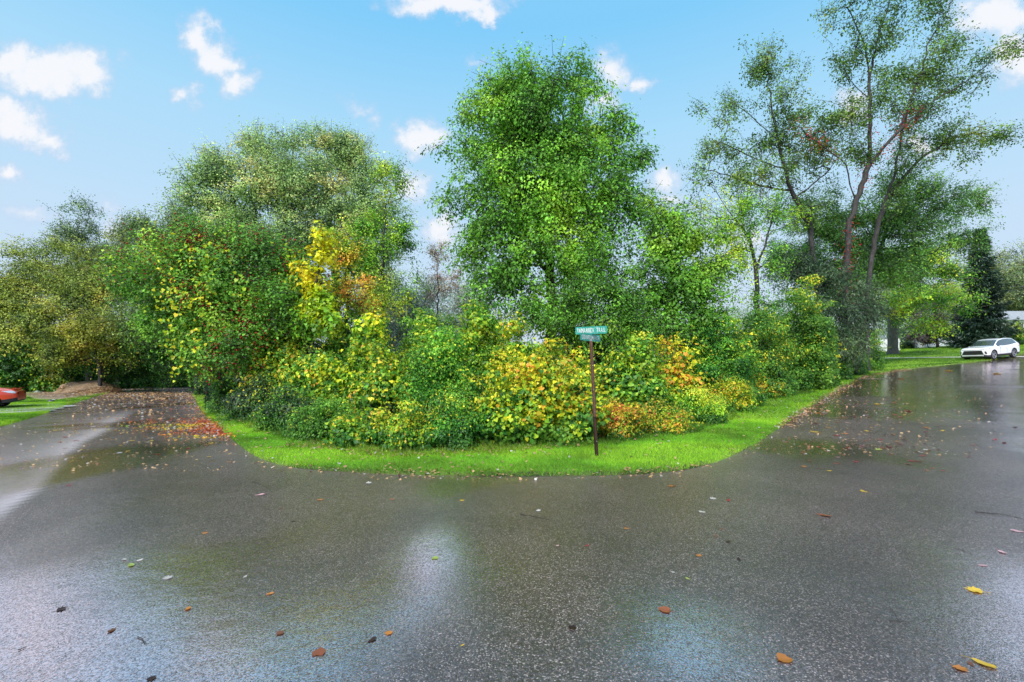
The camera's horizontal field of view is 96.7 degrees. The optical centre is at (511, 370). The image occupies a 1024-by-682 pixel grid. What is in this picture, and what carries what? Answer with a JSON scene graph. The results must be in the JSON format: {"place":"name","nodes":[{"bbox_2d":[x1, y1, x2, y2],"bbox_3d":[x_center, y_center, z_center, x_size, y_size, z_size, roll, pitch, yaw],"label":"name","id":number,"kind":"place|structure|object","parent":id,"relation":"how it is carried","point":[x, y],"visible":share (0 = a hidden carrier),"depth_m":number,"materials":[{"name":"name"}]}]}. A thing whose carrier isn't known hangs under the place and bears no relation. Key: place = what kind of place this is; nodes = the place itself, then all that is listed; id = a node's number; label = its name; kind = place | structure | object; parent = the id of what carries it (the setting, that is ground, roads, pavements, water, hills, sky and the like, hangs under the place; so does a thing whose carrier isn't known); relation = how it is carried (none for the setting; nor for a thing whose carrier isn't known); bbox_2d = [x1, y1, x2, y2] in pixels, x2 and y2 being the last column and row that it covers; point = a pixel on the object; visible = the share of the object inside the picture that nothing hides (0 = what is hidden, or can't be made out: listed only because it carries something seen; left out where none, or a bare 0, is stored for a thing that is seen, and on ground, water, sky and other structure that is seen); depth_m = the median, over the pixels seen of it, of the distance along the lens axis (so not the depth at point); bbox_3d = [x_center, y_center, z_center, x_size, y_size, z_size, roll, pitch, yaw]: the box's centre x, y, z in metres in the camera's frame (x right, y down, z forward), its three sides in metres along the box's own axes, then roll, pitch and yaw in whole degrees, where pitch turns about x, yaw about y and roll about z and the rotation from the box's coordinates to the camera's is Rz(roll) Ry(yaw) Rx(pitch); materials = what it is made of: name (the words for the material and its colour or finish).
{"place":"outdoors","nodes":[
{"label":"outdoors","id":0,"kind":"place"},
{"bbox_2d":[0,403,76,412],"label":"driveway","id":1,"kind":"structure","parent":0,"point":[35,409],"depth_m":23.34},
{"bbox_2d":[0,387,25,406],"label":"parked car","id":2,"kind":"object","parent":1,"relation":"on","point":[8,396],"visible":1,"depth_m":23.67,"materials":[{"name":"orange paint"}]},
{"bbox_2d":[0,390,139,424],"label":"grass","id":3,"kind":"structure","parent":0,"point":[37,400],"depth_m":27.93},
{"bbox_2d":[0,354,1023,681],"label":"road","id":4,"kind":"structure","parent":0,"point":[344,566],"depth_m":3.88,"materials":[{"name":"asphalt"}]},
{"bbox_2d":[0,396,234,470],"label":"leaf litter","id":5,"kind":"object","parent":4,"relation":"on","point":[104,450],"visible":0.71,"depth_m":8.97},
{"bbox_2d":[49,397,234,441],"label":"leaf litter","id":6,"kind":"object","parent":4,"relation":"on","point":[212,427],"visible":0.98,"depth_m":13.21,"materials":[{"name":"plant"}]},
{"bbox_2d":[193,374,875,479],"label":"leaf litter","id":7,"kind":"object","parent":4,"relation":"on","point":[434,470],"visible":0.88,"depth_m":7.17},
{"bbox_2d":[776,653,792,662],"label":"fallen leaf","id":8,"kind":"object","parent":4,"relation":"on","point":[782,657],"visible":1,"depth_m":2.52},
{"bbox_2d":[775,368,910,427],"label":"leaf litter","id":9,"kind":"object","parent":4,"relation":"on","point":[804,409],"visible":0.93,"depth_m":14.93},
{"bbox_2d":[759,370,1001,455],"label":"leaf litter","id":10,"kind":"object","parent":4,"relation":"on","point":[883,427],"visible":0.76,"depth_m":10.37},
{"bbox_2d":[0,0,1023,345],"label":"sky","id":11,"kind":"structure","parent":0,"point":[95,95],"materials":[{"name":"blue"}]},
{"bbox_2d":[2,347,1023,476],"bbox_3d":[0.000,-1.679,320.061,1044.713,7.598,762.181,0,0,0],"label":"ground","id":12,"kind":"structure","parent":0,"point":[48,396],"depth_m":8.28,"materials":[{"name":"plant"}]},
{"bbox_2d":[0,342,66,391],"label":"dark bush","id":13,"kind":"object","parent":12,"relation":"on","point":[18,373],"visible":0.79,"depth_m":41.62,"materials":[{"name":"green plant"}]},
{"bbox_2d":[0,256,71,362],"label":"olive tree","id":14,"kind":"object","parent":12,"relation":"on","point":[9,335],"visible":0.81,"depth_m":42.83,"materials":[{"name":"green plant"}]},
{"bbox_2d":[25,353,74,391],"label":"dark bush","id":15,"kind":"object","parent":12,"relation":"on","point":[49,384],"visible":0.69,"depth_m":42.23,"materials":[{"name":"green plant"}]},
{"bbox_2d":[0,228,130,380],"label":"olive tree","id":16,"kind":"object","parent":12,"relation":"on","point":[63,285],"visible":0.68,"depth_m":44.92,"materials":[{"name":"green plant"}]},
{"bbox_2d":[60,363,97,381],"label":"dark bush","id":17,"kind":"object","parent":12,"relation":"on","point":[78,376],"visible":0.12,"depth_m":47.48,"materials":[{"name":"green plant"}]},
{"bbox_2d":[33,189,131,356],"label":"locust tree","id":18,"kind":"object","parent":12,"relation":"on","point":[71,230],"visible":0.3,"depth_m":51.29,"materials":[{"name":"green plant"}]},
{"bbox_2d":[19,297,147,385],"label":"maple tree","id":19,"kind":"object","parent":12,"relation":"on","point":[70,349],"visible":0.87,"depth_m":39.40,"materials":[{"name":"green plant"}]},
{"bbox_2d":[52,380,123,392],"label":"leaf heap","id":20,"kind":"object","parent":12,"relation":"on","point":[84,386],"visible":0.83,"depth_m":40.51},
{"bbox_2d":[65,206,151,385],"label":"ash tree","id":21,"kind":"object","parent":12,"relation":"on","point":[115,236],"visible":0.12,"depth_m":46.22,"materials":[{"name":"green plant"}]},
{"bbox_2d":[31,387,190,400],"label":"leaf litter","id":22,"kind":"object","parent":12,"relation":"on","point":[43,392],"visible":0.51,"depth_m":38.93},
{"bbox_2d":[76,354,147,388],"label":"dark bush","id":23,"kind":"object","parent":12,"relation":"on","point":[133,383],"visible":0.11,"depth_m":51.37,"materials":[{"name":"green plant"}]},
{"bbox_2d":[64,388,204,419],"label":"leaf litter","id":24,"kind":"object","parent":12,"relation":"on","point":[114,393],"visible":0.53,"depth_m":33.67,"materials":[{"name":"plant"}]},
{"bbox_2d":[67,318,224,391],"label":"shade tree","id":25,"kind":"object","parent":12,"relation":"on","point":[151,367],"visible":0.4,"depth_m":41.72,"materials":[{"name":"green plant"}]},
{"bbox_2d":[91,189,211,380],"bbox_3d":[-29.529,-6.508,38.749,13.834,17.665,7.433,0,0,15],"label":"oak tree","id":26,"kind":"object","parent":12,"relation":"on","point":[140,224],"visible":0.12,"depth_m":38.41,"materials":[{"name":"green plant"}]},
{"bbox_2d":[183,373,212,394],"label":"thicket bush","id":27,"kind":"object","parent":12,"relation":"on","point":[198,390],"visible":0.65,"depth_m":36.23,"materials":[{"name":"green plant"}]},
{"bbox_2d":[85,206,342,392],"bbox_3d":[-12.137,-2.315,17.701,11.338,8.554,7.209,0,0,0],"label":"berry tree","id":28,"kind":"object","parent":12,"relation":"on","point":[210,298],"visible":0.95,"depth_m":16.35,"materials":[{"name":"green plant"}]},
{"bbox_2d":[197,369,231,408],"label":"thicket bush","id":29,"kind":"object","parent":12,"relation":"on","point":[207,397],"visible":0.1,"depth_m":20.50,"materials":[{"name":"green plant"}]},
{"bbox_2d":[152,114,338,260],"bbox_3d":[-18.838,-8.405,32.498,13.206,21.365,7.473,0,0,0],"label":"oak tree","id":30,"kind":"object","parent":12,"relation":"on","point":[216,177],"visible":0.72,"depth_m":31.87,"materials":[{"name":"green plant"}]},
{"bbox_2d":[214,368,281,421],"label":"thicket bush","id":31,"kind":"object","parent":12,"relation":"on","point":[242,399],"visible":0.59,"depth_m":14.93,"materials":[{"name":"green plant"}]},
{"bbox_2d":[205,340,309,412],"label":"vine mound","id":32,"kind":"object","parent":12,"relation":"on","point":[211,406],"visible":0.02,"depth_m":19.12,"materials":[{"name":"green plant"}]},
{"bbox_2d":[225,334,308,413],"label":"vine mound","id":33,"kind":"object","parent":12,"relation":"on","point":[285,351],"visible":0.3,"depth_m":15.86,"materials":[{"name":"green plant"}]},
{"bbox_2d":[246,382,322,432],"bbox_3d":[-6.072,0.985,12.355,2.034,1.409,1.972,0,0,0],"label":"thicket bush","id":34,"kind":"object","parent":12,"relation":"on","point":[271,416],"visible":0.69,"depth_m":11.86,"materials":[{"name":"green plant"}]},
{"bbox_2d":[276,309,335,367],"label":"vine mound","id":35,"kind":"object","parent":12,"relation":"on","point":[306,344],"visible":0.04,"depth_m":17.85,"materials":[{"name":"green plant"}]},
{"bbox_2d":[274,337,339,403],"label":"vine mound","id":36,"kind":"object","parent":12,"relation":"on","point":[305,374],"visible":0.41,"depth_m":13.34,"materials":[{"name":"green plant"}]},
{"bbox_2d":[286,220,352,357],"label":"vine column","id":37,"kind":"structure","parent":12,"relation":"on","point":[323,316],"depth_m":15.12,"materials":[{"name":"yellow plant"}]},
{"bbox_2d":[281,394,361,441],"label":"thicket bush","id":38,"kind":"object","parent":12,"relation":"on","point":[310,422],"visible":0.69,"depth_m":10.19,"materials":[{"name":"green plant"}]},
{"bbox_2d":[265,116,420,322],"bbox_3d":[-13.440,-9.113,35.028,12.406,22.424,7.733,0,0,0],"label":"oak tree","id":39,"kind":"object","parent":12,"relation":"on","point":[345,160],"visible":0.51,"depth_m":34.99,"materials":[{"name":"green plant"}]},
{"bbox_2d":[299,224,400,323],"bbox_3d":[-6.346,-2.069,17.265,3.723,7.786,3.580,0,0,-40],"label":"viburnum","id":40,"kind":"object","parent":12,"relation":"on","point":[341,282],"visible":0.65,"depth_m":17.50,"materials":[{"name":"green plant"}]},
{"bbox_2d":[296,291,405,371],"bbox_3d":[-6.249,-0.645,17.722,3.954,4.840,3.920,0,0,39],"label":"vine mound","id":41,"kind":"object","parent":12,"relation":"on","point":[337,344],"visible":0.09,"depth_m":16.95,"materials":[{"name":"green plant"}]},
{"bbox_2d":[319,396,396,448],"bbox_3d":[-3.062,1.110,9.668,1.901,1.110,1.624,0,0,0],"label":"thicket bush","id":42,"kind":"object","parent":12,"relation":"on","point":[345,433],"visible":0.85,"depth_m":9.38,"materials":[{"name":"green plant"}]},
{"bbox_2d":[308,310,410,410],"bbox_3d":[-4.307,-0.043,13.269,2.953,3.482,2.436,0,0,-38],"label":"vine mound","id":43,"kind":"object","parent":12,"relation":"on","point":[336,383],"visible":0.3,"depth_m":12.86,"materials":[{"name":"green plant"}]},
{"bbox_2d":[316,148,434,343],"bbox_3d":[-6.488,-4.375,21.700,5.340,12.479,3.976,0,0,0],"label":"young elm","id":44,"kind":"object","parent":12,"relation":"on","point":[402,230],"visible":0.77,"depth_m":21.80,"materials":[{"name":"green plant"}]},
{"bbox_2d":[338,338,421,421],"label":"vine mound","id":45,"kind":"object","parent":12,"relation":"on","point":[378,383],"visible":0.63,"depth_m":11.68,"materials":[{"name":"green plant"}]},
{"bbox_2d":[363,277,442,360],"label":"misty tree","id":46,"kind":"object","parent":12,"relation":"on","point":[395,327],"visible":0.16,"depth_m":43.18,"materials":[{"name":"grey plant"}]},
{"bbox_2d":[10,318,801,377],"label":"distant woods","id":47,"kind":"object","parent":12,"relation":"on","point":[566,349],"depth_m":63.26,"materials":[{"name":"green plant"}]},
{"bbox_2d":[370,398,443,452],"bbox_3d":[-2.100,1.101,9.410,1.589,1.129,1.633,0,0,0],"label":"thicket bush","id":48,"kind":"object","parent":12,"relation":"on","point":[407,428],"visible":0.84,"depth_m":9.02,"materials":[{"name":"green plant"}]},
{"bbox_2d":[385,268,463,338],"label":"misty tree","id":49,"kind":"object","parent":12,"relation":"on","point":[435,293],"visible":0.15,"depth_m":45.34,"materials":[{"name":"grey plant"}]},
{"bbox_2d":[393,305,461,366],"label":"vine mound","id":50,"kind":"object","parent":12,"relation":"on","point":[412,331],"visible":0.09,"depth_m":19.20,"materials":[{"name":"green plant"}]},
{"bbox_2d":[396,314,470,389],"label":"vine mound","id":51,"kind":"object","parent":12,"relation":"on","point":[427,319],"visible":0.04,"depth_m":14.04,"materials":[{"name":"green plant"}]},
{"bbox_2d":[382,325,488,422],"bbox_3d":[-1.740,0.225,11.921,2.879,2.871,2.401,0,0,0],"label":"vine mound","id":52,"kind":"object","parent":12,"relation":"on","point":[438,371],"visible":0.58,"depth_m":11.40,"materials":[{"name":"green plant"}]},
{"bbox_2d":[0,371,882,426],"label":"grass","id":53,"kind":"structure","parent":12,"relation":"on","point":[201,403],"depth_m":17.55,"materials":[{"name":"plant"}]},
{"bbox_2d":[415,235,467,331],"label":"sapling","id":54,"kind":"object","parent":12,"relation":"on","point":[437,275],"visible":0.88,"depth_m":39.92,"materials":[{"name":"grey plant"}]},
{"bbox_2d":[421,392,488,452],"bbox_3d":[-1.257,1.062,9.440,1.568,1.280,1.614,0,0,0],"label":"thicket bush","id":55,"kind":"object","parent":12,"relation":"on","point":[455,429],"visible":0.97,"depth_m":9.12,"materials":[{"name":"green plant"}]},
{"bbox_2d":[422,270,495,334],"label":"misty tree","id":56,"kind":"object","parent":12,"relation":"on","point":[453,308],"visible":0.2,"depth_m":49.57,"materials":[{"name":"grey plant"}]},
{"bbox_2d":[448,298,528,411],"bbox_3d":[-0.817,-0.358,14.273,3.283,4.017,2.874,0,0,0],"label":"vine mound","id":57,"kind":"object","parent":12,"relation":"on","point":[478,327],"visible":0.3,"depth_m":13.80,"materials":[{"name":"green plant"}]},
{"bbox_2d":[461,369,542,447],"bbox_3d":[-0.258,0.815,9.798,1.960,1.688,1.919,0,0,0],"label":"thicket bush","id":58,"kind":"object","parent":12,"relation":"on","point":[501,421],"visible":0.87,"depth_m":9.46,"materials":[{"name":"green plant"}]},
{"bbox_2d":[464,308,552,359],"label":"vine mound","id":59,"kind":"object","parent":12,"relation":"on","point":[514,336],"visible":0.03,"depth_m":17.40,"materials":[{"name":"green plant"}]},
{"bbox_2d":[469,311,554,404],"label":"vine mound","id":60,"kind":"object","parent":12,"relation":"on","point":[512,347],"visible":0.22,"depth_m":12.68,"materials":[{"name":"green plant"}]},
{"bbox_2d":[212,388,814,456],"bbox_3d":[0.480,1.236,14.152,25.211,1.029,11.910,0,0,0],"label":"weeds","id":61,"kind":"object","parent":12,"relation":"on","point":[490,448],"visible":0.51,"depth_m":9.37,"materials":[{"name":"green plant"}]},
{"bbox_2d":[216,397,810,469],"bbox_3d":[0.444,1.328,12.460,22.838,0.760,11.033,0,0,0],"label":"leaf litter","id":62,"kind":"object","parent":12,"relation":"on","point":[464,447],"visible":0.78,"depth_m":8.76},
{"bbox_2d":[474,340,597,447],"bbox_3d":[0.530,0.484,10.213,2.763,2.346,2.104,0,0,0],"label":"thicket bush","id":63,"kind":"object","parent":12,"relation":"on","point":[539,410],"visible":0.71,"depth_m":9.68,"materials":[{"name":"yellow plant"}]},
{"bbox_2d":[414,32,666,367],"bbox_3d":[1.286,-6.137,19.351,8.353,15.621,8.110,0,0,43],"label":"cottonwood","id":64,"kind":"object","parent":12,"relation":"on","point":[519,121],"visible":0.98,"depth_m":18.31,"materials":[{"name":"green plant"}]},
{"bbox_2d":[527,337,605,405],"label":"vine mound","id":65,"kind":"object","parent":12,"relation":"on","point":[558,347],"visible":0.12,"depth_m":12.68,"materials":[{"name":"yellow plant"}]},
{"bbox_2d":[548,354,617,441],"bbox_3d":[1.382,0.635,10.452,1.912,2.029,1.843,0,0,0],"label":"thicket bush","id":66,"kind":"object","parent":12,"relation":"on","point":[580,410],"visible":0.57,"depth_m":9.96,"materials":[{"name":"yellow plant"}]},
{"bbox_2d":[546,327,629,373],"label":"vine mound","id":67,"kind":"object","parent":12,"relation":"on","point":[561,336],"visible":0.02,"depth_m":15.46,"materials":[{"name":"green plant"}]},
{"bbox_2d":[575,326,606,456],"bbox_3d":[1.444,0.437,8.398,0.514,2.508,0.358,0,0,-10],"label":"street sign","id":68,"kind":"object","parent":12,"relation":"on","point":[587,334],"visible":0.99,"depth_m":8.35,"materials":[{"name":"metal"}]},
{"bbox_2d":[506,265,678,365],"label":"green sapling","id":69,"kind":"object","parent":12,"relation":"on","point":[619,301],"visible":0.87,"depth_m":14.58,"materials":[{"name":"green plant"}]},
{"bbox_2d":[579,340,655,406],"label":"vine mound","id":70,"kind":"object","parent":12,"relation":"on","point":[607,371],"visible":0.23,"depth_m":12.71,"materials":[{"name":"green plant"}]},
{"bbox_2d":[590,395,657,439],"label":"thicket bush","id":71,"kind":"object","parent":12,"relation":"on","point":[618,427],"visible":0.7,"depth_m":10.42,"materials":[{"name":"orange plant"}]},
{"bbox_2d":[599,331,687,421],"bbox_3d":[3.623,0.222,12.903,3.420,2.772,2.438,0,0,0],"label":"vine mound","id":72,"kind":"object","parent":12,"relation":"on","point":[650,385],"visible":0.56,"depth_m":12.59,"materials":[{"name":"green plant"}]},
{"bbox_2d":[630,395,702,434],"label":"thicket bush","id":73,"kind":"object","parent":12,"relation":"on","point":[665,418],"visible":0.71,"depth_m":11.12,"materials":[{"name":"yellow plant"}]},
{"bbox_2d":[609,166,754,356],"bbox_3d":[6.202,-2.917,16.788,5.342,8.813,3.789,0,0,0],"label":"hackberry","id":74,"kind":"object","parent":12,"relation":"on","point":[696,283],"visible":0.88,"depth_m":16.34,"materials":[{"name":"green plant"}]},
{"bbox_2d":[652,331,715,407],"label":"vine mound","id":75,"kind":"object","parent":12,"relation":"on","point":[678,370],"visible":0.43,"depth_m":13.57,"materials":[{"name":"yellow plant"}]},
{"bbox_2d":[665,385,731,424],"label":"thicket bush","id":76,"kind":"object","parent":12,"relation":"on","point":[702,407],"visible":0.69,"depth_m":12.39,"materials":[{"name":"green plant"}]},
{"bbox_2d":[667,300,770,409],"bbox_3d":[7.160,-0.552,16.276,3.821,3.942,2.869,0,0,0],"label":"vine mound","id":77,"kind":"object","parent":12,"relation":"on","point":[720,355],"visible":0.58,"depth_m":15.65,"materials":[{"name":"green plant"}]},
{"bbox_2d":[694,374,761,412],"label":"thicket bush","id":78,"kind":"object","parent":12,"relation":"on","point":[738,394],"visible":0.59,"depth_m":14.51,"materials":[{"name":"yellow plant"}]},
{"bbox_2d":[725,326,763,393],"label":"vine mound","id":79,"kind":"object","parent":12,"relation":"on","point":[745,340],"visible":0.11,"depth_m":16.75,"materials":[{"name":"green plant"}]},
{"bbox_2d":[678,150,817,317],"bbox_3d":[10.801,-4.405,20.729,6.604,11.065,3.573,0,0,0],"label":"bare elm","id":80,"kind":"object","parent":12,"relation":"on","point":[743,207],"visible":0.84,"depth_m":20.74,"materials":[{"name":"green plant"}]},
{"bbox_2d":[676,29,846,303],"bbox_3d":[16.807,-11.131,30.144,11.889,23.221,5.591,0,0,0],"label":"tall poplar","id":81,"kind":"object","parent":12,"relation":"on","point":[765,69],"visible":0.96,"depth_m":29.87,"materials":[{"name":"green plant"}]},
{"bbox_2d":[721,299,803,396],"bbox_3d":[10.030,-0.918,19.025,3.861,4.224,3.226,0,0,25],"label":"vine mound","id":82,"kind":"object","parent":12,"relation":"on","point":[775,360],"visible":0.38,"depth_m":18.29,"materials":[{"name":"green plant"}]},
{"bbox_2d":[753,372,789,398],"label":"thicket bush","id":83,"kind":"object","parent":12,"relation":"on","point":[764,390],"visible":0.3,"depth_m":17.77,"materials":[{"name":"yellow plant"}]},
{"bbox_2d":[689,289,925,339],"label":"distant woods","id":84,"kind":"object","parent":12,"relation":"on","point":[741,311],"visible":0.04,"depth_m":132.73,"materials":[{"name":"green plant"}]},
{"bbox_2d":[763,274,852,390],"bbox_3d":[13.528,-1.753,21.358,3.735,5.510,4.670,0,0,44],"label":"vine mound","id":85,"kind":"object","parent":12,"relation":"on","point":[816,356],"visible":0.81,"depth_m":20.44,"materials":[{"name":"green plant"}]},
{"bbox_2d":[758,238,910,374],"bbox_3d":[17.944,-3.459,25.164,7.554,8.332,4.345,0,0,0],"label":"willow bush","id":86,"kind":"object","parent":12,"relation":"on","point":[864,306],"visible":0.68,"depth_m":24.95,"materials":[{"name":"green plant"}]},
{"bbox_2d":[836,327,858,380],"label":"vine mound","id":87,"kind":"object","parent":12,"relation":"on","point":[846,374],"visible":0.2,"depth_m":24.50,"materials":[{"name":"green plant"}]},
{"bbox_2d":[842,329,878,375],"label":"vine mound","id":88,"kind":"object","parent":12,"relation":"on","point":[861,370],"visible":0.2,"depth_m":27.57,"materials":[{"name":"green plant"}]},
{"bbox_2d":[750,155,1005,332],"bbox_3d":[29.280,-8.594,35.855,19.582,16.937,8.481,0,0,0],"label":"maple tree","id":89,"kind":"object","parent":12,"relation":"on","point":[831,231],"visible":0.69,"depth_m":35.16,"materials":[{"name":"green plant"}]},
{"bbox_2d":[864,330,892,370],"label":"vine mound","id":90,"kind":"object","parent":12,"relation":"on","point":[876,363],"visible":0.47,"depth_m":31.58,"materials":[{"name":"green plant"}]},
{"bbox_2d":[777,0,1023,333],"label":"tall poplar","id":91,"kind":"object","parent":12,"relation":"on","point":[921,76],"visible":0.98,"depth_m":28.36,"materials":[{"name":"green plant"}]},
{"bbox_2d":[899,340,916,348],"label":"round shrub","id":92,"kind":"object","parent":12,"relation":"on","point":[907,344],"visible":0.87,"depth_m":63.13,"materials":[{"name":"green plant"}]},
{"bbox_2d":[882,309,938,343],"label":"misty tree","id":93,"kind":"object","parent":12,"relation":"on","point":[901,329],"visible":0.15,"depth_m":77.68,"materials":[{"name":"green plant"}]},
{"bbox_2d":[877,283,950,346],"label":"hazy tree","id":94,"kind":"object","parent":12,"relation":"on","point":[906,314],"visible":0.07,"depth_m":89.73,"materials":[{"name":"green plant"}]},
{"bbox_2d":[861,232,995,353],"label":"box elder","id":95,"kind":"object","parent":12,"relation":"on","point":[934,299],"visible":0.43,"depth_m":46.30,"materials":[{"name":"green plant"}]},
{"bbox_2d":[901,305,961,347],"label":"plum tree","id":96,"kind":"object","parent":12,"relation":"on","point":[923,339],"visible":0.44,"depth_m":60.47,"materials":[{"name":"green plant"}]},
{"bbox_2d":[864,71,1023,370],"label":"tall poplar","id":97,"kind":"object","parent":12,"relation":"on","point":[941,140],"visible":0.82,"depth_m":30.91,"materials":[{"name":"green plant"}]},
{"bbox_2d":[916,311,1023,345],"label":"house","id":98,"kind":"structure","parent":12,"relation":"on","point":[1014,315],"depth_m":79.11,"materials":[{"name":"white"}]},
{"bbox_2d":[939,228,1023,348],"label":"spruce","id":99,"kind":"object","parent":12,"relation":"on","point":[976,327],"visible":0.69,"depth_m":53.14,"materials":[{"name":"green plant"}]},
{"bbox_2d":[961,338,1019,359],"bbox_3d":[41.856,-1.926,39.863,4.880,1.768,2.280,-4,1,-19],"label":"parked car","id":100,"kind":"object","parent":12,"relation":"on","point":[992,348],"visible":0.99,"depth_m":39.16,"materials":[{"name":"white paint"}]},
{"bbox_2d":[973,236,1023,310],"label":"hazy tree","id":101,"kind":"object","parent":12,"relation":"on","point":[1004,272],"visible":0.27,"depth_m":93.86,"materials":[{"name":"green plant"}]},
{"bbox_2d":[998,238,1023,310],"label":"hazy tree","id":102,"kind":"object","parent":12,"relation":"on","point":[1017,278],"visible":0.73,"depth_m":91.11,"materials":[{"name":"green plant"}]},
{"bbox_2d":[1003,320,1023,344],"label":"round shrub","id":103,"kind":"object","parent":12,"relation":"on","point":[1019,336],"visible":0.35,"depth_m":56.22,"materials":[{"name":"green plant"}]},
{"bbox_2d":[872,344,1023,373],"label":"grass","id":104,"kind":"structure","parent":0,"point":[924,360],"depth_m":43.27,"materials":[{"name":"plant"}]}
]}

